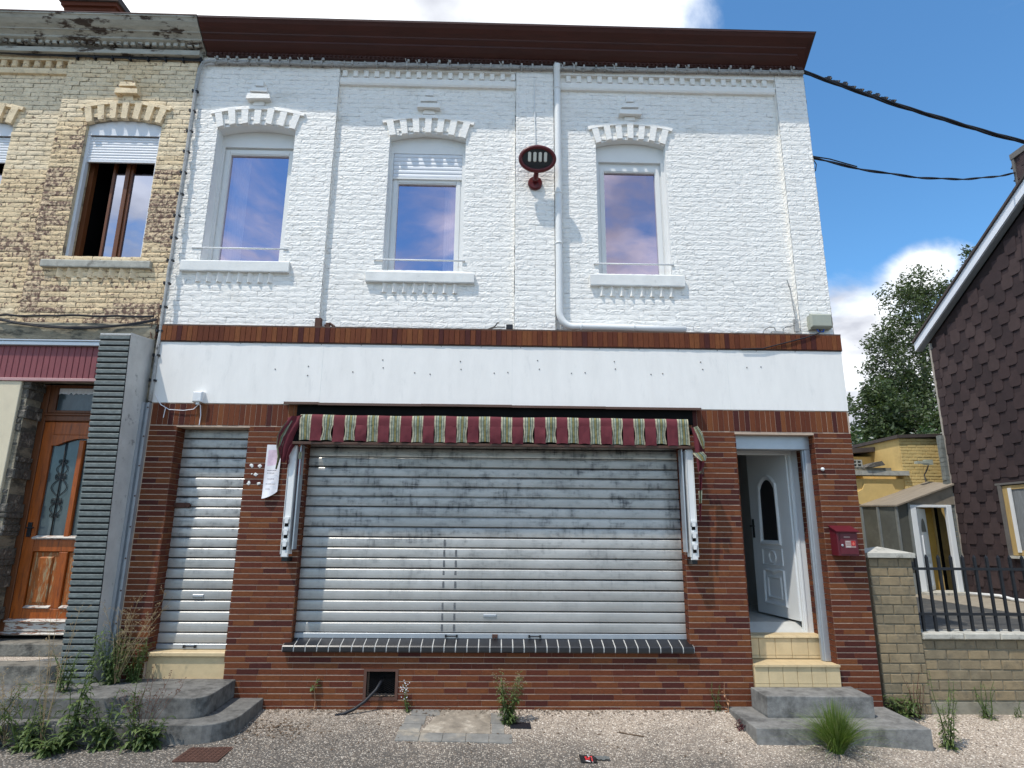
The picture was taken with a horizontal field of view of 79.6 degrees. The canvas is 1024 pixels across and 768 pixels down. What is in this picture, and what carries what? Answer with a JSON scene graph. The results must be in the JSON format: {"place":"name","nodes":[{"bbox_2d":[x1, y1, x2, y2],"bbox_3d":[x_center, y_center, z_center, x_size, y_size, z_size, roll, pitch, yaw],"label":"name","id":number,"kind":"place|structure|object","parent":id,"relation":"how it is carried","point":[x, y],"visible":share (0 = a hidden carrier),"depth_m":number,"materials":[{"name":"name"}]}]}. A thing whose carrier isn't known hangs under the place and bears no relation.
{"place":"outdoors","nodes":[
{"label":"outdoors","id":0,"kind":"place"},
{"bbox_2d":[0,657,1023,767],"bbox_3d":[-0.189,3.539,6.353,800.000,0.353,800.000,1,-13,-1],"label":"pavement","id":1,"kind":"structure","parent":0,"point":[362,738],"depth_m":5.62,"materials":[{"name":"beige gravel"}]},
{"bbox_2d":[0,683,34,739],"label":"weed","id":2,"kind":"object","parent":1,"relation":"on","point":[20,711],"visible":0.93,"depth_m":5.38,"materials":[{"name":"green plant"}]},
{"bbox_2d":[0,668,43,746],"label":"dry weed","id":3,"kind":"object","parent":1,"relation":"on","point":[4,734],"visible":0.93,"depth_m":5.40,"materials":[{"name":"plant"}]},
{"bbox_2d":[0,682,66,754],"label":"weed","id":4,"kind":"object","parent":1,"relation":"on","point":[27,736],"visible":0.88,"depth_m":5.32,"materials":[{"name":"green plant"}]},
{"bbox_2d":[10,725,99,758],"bbox_3d":[-3.845,3.078,5.203,0.610,0.281,0.455,1,-13,-1],"label":"weed","id":5,"kind":"object","parent":1,"relation":"on","point":[53,746],"visible":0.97,"depth_m":5.18,"materials":[{"name":"green plant"}]},
{"bbox_2d":[20,605,89,743],"bbox_3d":[-4.101,2.570,5.462,0.494,1.196,0.144,1,-13,-1],"label":"dry weed","id":6,"kind":"object","parent":1,"relation":"on","point":[45,697],"visible":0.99,"depth_m":5.46,"materials":[{"name":"plant"}]},
{"bbox_2d":[50,626,110,749],"bbox_3d":[-3.840,2.724,5.422,0.382,1.090,0.333,8,-15,-28],"label":"weed","id":7,"kind":"object","parent":1,"relation":"on","point":[74,721],"visible":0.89,"depth_m":5.39,"materials":[{"name":"green plant"}]},
{"bbox_2d":[0,0,207,682],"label":"terraced house","id":8,"kind":"structure","parent":1,"relation":"on","point":[91,157],"depth_m":7.40,"materials":[{"name":"yellow brick"}]},
{"bbox_2d":[0,123,13,182],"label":"window","id":9,"kind":"structure","parent":8,"relation":"in","point":[5,130],"depth_m":7.97,"materials":[{"name":"white plastic"}]},
{"bbox_2d":[0,385,93,634],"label":"front door","id":10,"kind":"structure","parent":8,"relation":"in","point":[38,591],"depth_m":7.01,"materials":[{"name":"brown wood"}]},
{"bbox_2d":[0,314,153,317],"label":"cable","id":11,"kind":"object","parent":8,"relation":"attached to","point":[126,316],"visible":1,"depth_m":7.20,"materials":[{"name":"black rubber"}]},
{"bbox_2d":[0,318,156,328],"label":"cable","id":12,"kind":"object","parent":8,"relation":"attached to","point":[74,327],"visible":1,"depth_m":7.16,"materials":[{"name":"black rubber"}]},
{"bbox_2d":[0,52,202,63],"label":"cable","id":13,"kind":"object","parent":8,"relation":"attached to","point":[147,58],"visible":1,"depth_m":8.10,"materials":[{"name":"black rubber"}]},
{"bbox_2d":[65,121,161,258],"bbox_3d":[-5.014,-2.294,8.332,0.945,2.070,1.206,1,-13,-1],"label":"window","id":14,"kind":"structure","parent":8,"relation":"in","point":[122,155],"depth_m":7.92,"materials":[{"name":"white plastic"}]},
{"bbox_2d":[147,301,162,338],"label":"weed","id":15,"kind":"object","parent":8,"relation":"attached to","point":[156,333],"visible":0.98,"depth_m":7.24,"materials":[{"name":"green plant"}]},
{"bbox_2d":[76,687,138,752],"bbox_3d":[-3.537,2.967,5.395,0.514,0.516,0.322,5,-14,-17],"label":"weed","id":16,"kind":"object","parent":1,"relation":"on","point":[104,739],"visible":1,"depth_m":5.34,"materials":[{"name":"green plant"}]},
{"bbox_2d":[112,668,148,753],"bbox_3d":[-3.302,2.860,5.376,0.236,0.714,0.233,-5,-14,22],"label":"weed","id":17,"kind":"object","parent":1,"relation":"on","point":[127,744],"visible":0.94,"depth_m":5.34,"materials":[{"name":"green plant"}]},
{"bbox_2d":[0,698,262,744],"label":"stone step","id":18,"kind":"object","parent":1,"relation":"on","point":[231,717],"visible":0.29,"depth_m":5.50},
{"bbox_2d":[0,679,235,718],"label":"stone step","id":19,"kind":"object","parent":18,"relation":"on","point":[195,698],"visible":0.67,"depth_m":5.72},
{"bbox_2d":[0,661,60,683],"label":"stone step","id":20,"kind":"object","parent":19,"relation":"on","point":[15,670],"visible":0.75,"depth_m":6.15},
{"bbox_2d":[49,650,80,692],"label":"weed","id":21,"kind":"object","parent":19,"relation":"on","point":[67,682],"visible":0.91,"depth_m":5.88,"materials":[{"name":"green plant"}]},
{"bbox_2d":[91,628,134,685],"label":"weed","id":22,"kind":"object","parent":19,"relation":"on","point":[109,671],"visible":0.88,"depth_m":6.19,"materials":[{"name":"green plant"}]},
{"bbox_2d":[119,638,154,683],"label":"weed","id":23,"kind":"object","parent":19,"relation":"on","point":[137,667],"visible":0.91,"depth_m":6.28,"materials":[{"name":"green plant"}]},
{"bbox_2d":[103,585,172,683],"bbox_3d":[-3.833,2.543,6.240,0.683,0.944,0.236,1,-13,-1],"label":"dry weed","id":24,"kind":"object","parent":19,"relation":"on","point":[122,667],"visible":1,"depth_m":6.23,"materials":[{"name":"plant"}]},
{"bbox_2d":[125,713,175,752],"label":"weed","id":25,"kind":"object","parent":1,"relation":"on","point":[146,740],"visible":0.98,"depth_m":5.33,"materials":[{"name":"green plant"}]},
{"bbox_2d":[117,664,186,737],"bbox_3d":[-3.210,2.846,5.445,0.530,0.662,0.212,1,-13,-1],"label":"dry weed","id":26,"kind":"object","parent":1,"relation":"on","point":[136,736],"visible":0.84,"depth_m":5.46,"materials":[{"name":"plant"}]},
{"bbox_2d":[172,747,233,762],"bbox_3d":[-2.615,3.157,5.218,0.370,0.046,0.335,1,-13,-1],"label":"manhole cover","id":27,"kind":"object","parent":1,"relation":"on","point":[207,754],"visible":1,"depth_m":5.19,"materials":[{"name":"metal"}]},
{"bbox_2d":[309,676,320,709],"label":"weed","id":28,"kind":"object","parent":1,"relation":"on","point":[311,689],"visible":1,"depth_m":6.36,"materials":[{"name":"green plant"}]},
{"bbox_2d":[400,682,410,712],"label":"weed","id":29,"kind":"object","parent":1,"relation":"on","point":[405,701],"visible":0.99,"depth_m":6.33,"materials":[{"name":"green plant"}]},
{"bbox_2d":[117,15,882,709],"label":"terraced house","id":30,"kind":"structure","parent":1,"relation":"on","point":[655,239],"depth_m":7.26,"materials":[{"name":"brick"}]},
{"bbox_2d":[155,394,200,424],"bbox_3d":[-3.818,0.289,7.008,0.554,0.353,0.028,1,-13,-1],"label":"cable","id":31,"kind":"object","parent":30,"relation":"attached to","point":[179,410],"visible":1,"depth_m":7.01,"materials":[{"name":"plastic"}]},
{"bbox_2d":[192,392,205,404],"bbox_3d":[-3.580,0.166,7.019,0.110,0.150,0.080,1,-13,-1],"label":"sensor box","id":32,"kind":"object","parent":30,"relation":"attached to","point":[198,398],"visible":1,"depth_m":6.99,"materials":[{"name":"white plastic"}]},
{"bbox_2d":[207,132,294,260],"bbox_3d":[-3.327,-2.390,7.980,1.000,1.942,0.090,1,-13,-1],"label":"window","id":33,"kind":"structure","parent":30,"relation":"in","point":[250,210],"depth_m":8.00,"materials":[{"name":"white plastic"}]},
{"bbox_2d":[261,445,280,498],"bbox_3d":[-2.684,0.975,6.864,0.165,0.600,0.044,1,-13,-1],"label":"poster","id":34,"kind":"object","parent":30,"relation":"attached to","point":[271,480],"visible":0.94,"depth_m":6.87,"materials":[{"name":"paper"}]},
{"bbox_2d":[315,318,334,326],"bbox_3d":[-2.225,-0.724,7.341,0.239,0.118,0.060,1,-13,-1],"label":"conduit stub","id":35,"kind":"object","parent":30,"relation":"on","point":[318,321],"visible":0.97,"depth_m":7.32,"materials":[{"name":"metal"}]},
{"bbox_2d":[335,678,383,715],"bbox_3d":[-1.545,3.227,6.315,0.516,0.321,0.132,9,-16,-32],"label":"hose","id":36,"kind":"object","parent":30,"relation":"hanging from","point":[372,693],"visible":0.97,"depth_m":6.28,"materials":[{"name":"black rubber"}]},
{"bbox_2d":[384,138,465,271],"bbox_3d":[-1.115,-2.317,8.018,0.995,1.972,0.090,1,-13,-1],"label":"window","id":37,"kind":"structure","parent":30,"relation":"in","point":[425,207],"depth_m":8.03,"materials":[{"name":"white plastic"}]},
{"bbox_2d":[148,55,803,401],"bbox_3d":[-0.123,-2.043,7.696,8.129,4.742,0.140,1,-13,-1],"label":"cable bundle","id":38,"kind":"object","parent":30,"relation":"attached to","point":[228,61],"visible":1,"depth_m":8.18,"materials":[{"name":"grey-black plastic cable sheathing"}]},
{"bbox_2d":[275,402,706,563],"bbox_3d":[-0.210,1.053,6.751,4.790,1.755,0.370,1,-13,-1],"label":"awning","id":39,"kind":"object","parent":30,"relation":"attached to","point":[466,425],"visible":1,"depth_m":6.82,"materials":[{"name":"fabric"}]},
{"bbox_2d":[488,322,512,328],"bbox_3d":[-0.144,-0.691,7.372,0.308,0.096,0.067,1,-13,-1],"label":"cable stub","id":40,"kind":"object","parent":30,"relation":"on","point":[509,326],"visible":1,"depth_m":7.35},
{"bbox_2d":[534,78,534,144],"bbox_3d":[0.297,-3.540,8.115,0.022,1.160,0.017,1,-13,-1],"label":"cable","id":41,"kind":"object","parent":30,"relation":"attached to","point":[534,111],"visible":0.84,"depth_m":8.12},
{"bbox_2d":[518,145,555,189],"bbox_3d":[0.316,-2.736,7.766,0.476,0.449,0.336,1,-13,-1],"label":"wall-mounted oval sign","id":42,"kind":"object","parent":30,"relation":"attached to","point":[536,160],"visible":1,"depth_m":7.69,"materials":[{"name":"red metal"}]},
{"bbox_2d":[596,144,669,274],"bbox_3d":[1.556,-2.268,8.075,0.920,1.937,0.090,1,-13,-1],"label":"window","id":43,"kind":"structure","parent":30,"relation":"in","point":[631,199],"depth_m":8.09,"materials":[{"name":"white plastic"}]},
{"bbox_2d":[746,455,801,620],"bbox_3d":[3.279,1.863,7.803,0.115,2.040,0.900,3,-13,-9],"label":"front door","id":44,"kind":"structure","parent":30,"relation":"in","point":[768,483],"depth_m":7.74,"materials":[{"name":"white plastic"}]},
{"bbox_2d":[742,329,820,348],"bbox_3d":[3.247,-0.540,7.402,1.007,0.289,0.078,1,-13,-1],"label":"cable","id":45,"kind":"object","parent":30,"relation":"attached to","point":[784,342],"visible":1,"depth_m":7.35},
{"bbox_2d":[763,280,801,333],"bbox_3d":[3.282,-0.951,7.557,0.488,0.732,0.064,1,-13,-3],"label":"cable joint","id":46,"kind":"object","parent":30,"relation":"attached to","point":[795,325],"visible":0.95,"depth_m":7.50,"materials":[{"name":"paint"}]},
{"bbox_2d":[807,314,832,331],"bbox_3d":[3.754,-0.733,7.498,0.270,0.232,0.110,1,-13,-1],"label":"junction box","id":47,"kind":"object","parent":30,"relation":"attached to","point":[821,322],"visible":1,"depth_m":7.46,"materials":[{"name":"grey plastic"}]},
{"bbox_2d":[828,525,859,555],"bbox_3d":[3.677,1.728,6.791,0.254,0.322,0.170,1,-13,-1],"label":"mailbox","id":48,"kind":"object","parent":30,"relation":"attached to","point":[844,540],"visible":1,"depth_m":6.74,"materials":[{"name":"red metal"}]},
{"bbox_2d":[839,533,857,553],"bbox_3d":[3.689,1.749,6.733,0.188,0.225,0.006,1,-13,-1],"label":"mailbox door","id":49,"kind":"structure","parent":48,"relation":"in","point":[844,550],"depth_m":6.73,"materials":[{"name":"red metal"}]},
{"bbox_2d":[804,70,1023,143],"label":"overhead cable","id":50,"kind":"object","parent":30,"relation":"attached to","point":[869,94],"visible":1,"depth_m":8.25,"materials":[{"name":"black rubber"}]},
{"bbox_2d":[813,156,1014,179],"bbox_3d":[7.109,-3.556,10.314,7.440,2.565,0.068,9,-16,-31],"label":"overhead cable","id":51,"kind":"object","parent":30,"relation":"attached to","point":[846,165],"visible":1,"depth_m":9.25,"materials":[{"name":"black rubber"}]},
{"bbox_2d":[492,669,526,725],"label":"weed","id":52,"kind":"object","parent":1,"relation":"on","point":[507,711],"visible":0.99,"depth_m":6.09,"materials":[{"name":"green plant"}]},
{"bbox_2d":[510,722,530,728],"bbox_3d":[0.081,3.345,6.005,0.200,0.032,0.140,1,-13,-1],"label":"rubber mat","id":53,"kind":"object","parent":1,"relation":"on","point":[520,725],"visible":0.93,"depth_m":5.98,"materials":[{"name":"black rubber"}]},
{"bbox_2d":[579,754,609,762],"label":"litter","id":54,"kind":"object","parent":1,"relation":"on","point":[589,758],"visible":1,"depth_m":5.38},
{"bbox_2d":[618,732,643,736],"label":"twig","id":55,"kind":"object","parent":1,"relation":"on","point":[631,734],"visible":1,"depth_m":5.86,"materials":[{"name":"beige wood"}]},
{"bbox_2d":[710,684,723,711],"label":"weed","id":56,"kind":"object","parent":1,"relation":"on","point":[715,700],"visible":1,"depth_m":6.43,"materials":[{"name":"green plant"}]},
{"bbox_2d":[723,682,730,711],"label":"weed","id":57,"kind":"object","parent":1,"relation":"on","point":[726,700],"visible":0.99,"depth_m":6.42,"materials":[{"name":"beige plant"}]},
{"bbox_2d":[734,719,745,730],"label":"weed","id":58,"kind":"object","parent":1,"relation":"on","point":[739,726],"visible":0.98,"depth_m":6.04,"materials":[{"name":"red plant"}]},
{"bbox_2d":[727,706,933,751],"bbox_3d":[3.104,3.500,6.074,1.681,0.385,0.766,1,-13,-1],"label":"stone step","id":59,"kind":"object","parent":1,"relation":"on","point":[910,734],"visible":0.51,"depth_m":5.76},
{"bbox_2d":[751,687,874,717],"bbox_3d":[3.060,3.252,6.294,1.096,0.196,0.412,1,-13,-1],"label":"stone step","id":60,"kind":"object","parent":59,"relation":"on","point":[779,702],"visible":0.92,"depth_m":6.11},
{"bbox_2d":[758,696,911,766],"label":"grass tuft","id":61,"kind":"object","parent":1,"relation":"on","point":[835,734],"visible":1,"depth_m":5.60,"materials":[{"name":"green plant"}]},
{"bbox_2d":[883,694,924,720],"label":"weed","id":62,"kind":"object","parent":1,"relation":"on","point":[910,708],"visible":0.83,"depth_m":6.46,"materials":[{"name":"green plant"}]},
{"bbox_2d":[902,674,924,719],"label":"weed","id":63,"kind":"object","parent":1,"relation":"on","point":[919,712],"visible":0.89,"depth_m":6.50,"materials":[{"name":"green plant"}]},
{"bbox_2d":[912,398,941,433],"bbox_3d":[19.538,4.157,25.908,5.213,8.064,3.285,1,-13,-1],"label":"leafy tree","id":64,"kind":"object","parent":1,"relation":"on","point":[935,419],"visible":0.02,"depth_m":26.14,"materials":[{"name":"green plant"}]},
{"bbox_2d":[925,671,960,752],"bbox_3d":[4.165,3.143,5.882,0.292,0.729,0.210,1,-13,-1],"label":"weed","id":65,"kind":"object","parent":1,"relation":"on","point":[948,743],"visible":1,"depth_m":5.84,"materials":[{"name":"green plant"}]},
{"bbox_2d":[864,547,1023,714],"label":"garden wall","id":66,"kind":"structure","parent":1,"relation":"on","point":[964,661],"depth_m":6.74,"materials":[{"name":"brick"}]},
{"bbox_2d":[911,554,1023,631],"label":"iron railing","id":67,"kind":"object","parent":66,"relation":"on","point":[970,614],"visible":0.82,"depth_m":7.00,"materials":[{"name":"black metal"}]},
{"bbox_2d":[956,244,974,271],"bbox_3d":[24.852,0.731,30.225,3.788,16.767,2.955,1,-13,-1],"label":"leafy tree","id":68,"kind":"object","parent":1,"relation":"on","point":[966,252],"visible":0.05,"depth_m":32.30,"materials":[{"name":"green plant"}]},
{"bbox_2d":[974,681,998,720],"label":"weed","id":69,"kind":"object","parent":1,"relation":"on","point":[983,707],"visible":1,"depth_m":6.50,"materials":[{"name":"green plant"}]},
{"bbox_2d":[1011,701,1023,718],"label":"weed","id":70,"kind":"object","parent":1,"relation":"on","point":[1017,714],"visible":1,"depth_m":6.51,"materials":[{"name":"green plant"}]},
{"bbox_2d":[0,0,1023,435],"label":"sky","id":71,"kind":"structure","parent":0,"point":[962,61],"materials":[{"name":"blue"}]},
{"bbox_2d":[854,264,953,431],"bbox_3d":[20.231,1.191,30.010,6.642,15.692,4.080,1,-13,-1],"label":"birch tree","id":72,"kind":"object","parent":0,"point":[916,298],"visible":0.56,"depth_m":30.53,"materials":[{"name":"green plant"}]},
{"bbox_2d":[916,597,1023,629],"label":"yard","id":73,"kind":"structure","parent":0,"point":[953,620],"depth_m":9.79,"materials":[{"name":"concrete"}]},
{"bbox_2d":[847,374,935,441],"bbox_3d":[16.524,3.941,26.768,5.027,8.815,3.204,1,-13,-1],"label":"leafy tree","id":74,"kind":"object","parent":73,"relation":"on","point":[886,415],"visible":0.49,"depth_m":26.86,"materials":[{"name":"green plant"}]},
{"bbox_2d":[850,423,941,444],"bbox_3d":[14.226,4.249,21.762,5.512,5.951,2.835,1,-13,-1],"label":"bushy tree","id":75,"kind":"object","parent":73,"relation":"on","point":[853,440],"depth_m":22.34,"materials":[{"name":"green plant"}]},
{"bbox_2d":[852,433,971,595],"bbox_3d":[8.569,3.650,17.292,5.400,3.850,7.300,1,-13,-1],"label":"annex","id":76,"kind":"object","parent":73,"relation":"on","point":[904,506],"visible":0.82,"depth_m":14.53,"materials":[{"name":"yellow paint"}]},
{"bbox_2d":[854,460,862,467],"bbox_3d":[8.346,1.954,15.056,0.370,0.185,0.180,1,-13,-1],"label":"breeze block","id":77,"kind":"object","parent":76,"relation":"on","point":[858,464],"depth_m":14.99,"materials":[{"name":"concrete"}]},
{"bbox_2d":[862,461,884,467],"bbox_3d":[8.825,1.984,15.097,0.470,0.155,0.350,1,-13,-1],"label":"rubble","id":78,"kind":"object","parent":76,"relation":"on","point":[875,464],"visible":0.88,"depth_m":14.93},
{"bbox_2d":[914,460,932,481],"bbox_3d":[9.905,2.186,14.843,0.423,0.688,0.395,1,-13,-1],"label":"floodlight","id":79,"kind":"object","parent":76,"relation":"attached to","point":[927,462],"visible":0.8,"depth_m":14.75,"materials":[{"name":"grey plastic"}]},
{"bbox_2d":[916,508,935,590],"bbox_3d":[9.454,3.766,14.042,0.680,1.800,0.066,13,-18,-42],"label":"porch door","id":80,"kind":"structure","parent":76,"relation":"in","point":[924,538],"depth_m":14.02,"materials":[{"name":"white plastic"}]},
{"bbox_2d":[932,504,948,589],"bbox_3d":[10.049,3.844,14.483,0.160,2.000,0.050,1,-13,-1],"label":"inner doorway","id":81,"kind":"structure","parent":76,"relation":"in","point":[935,509],"depth_m":14.46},
{"bbox_2d":[912,145,1023,598],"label":"gabled house","id":82,"kind":"structure","parent":73,"relation":"on","point":[970,333],"depth_m":13.18,"materials":[{"name":"tile"}]},
{"bbox_2d":[994,481,1023,558],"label":"window","id":83,"kind":"structure","parent":82,"relation":"in","point":[1011,497],"depth_m":12.42,"materials":[{"name":"white plastic"}]},
{"bbox_2d":[916,594,1023,612],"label":"path","id":84,"kind":"structure","parent":0,"point":[987,604],"depth_m":12.10,"materials":[{"name":"concrete"}]},
{"bbox_2d":[969,592,1023,602],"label":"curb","id":85,"kind":"object","parent":84,"relation":"on","point":[995,595],"visible":0.65,"depth_m":12.83,"materials":[{"name":"white concrete"}]}
]}

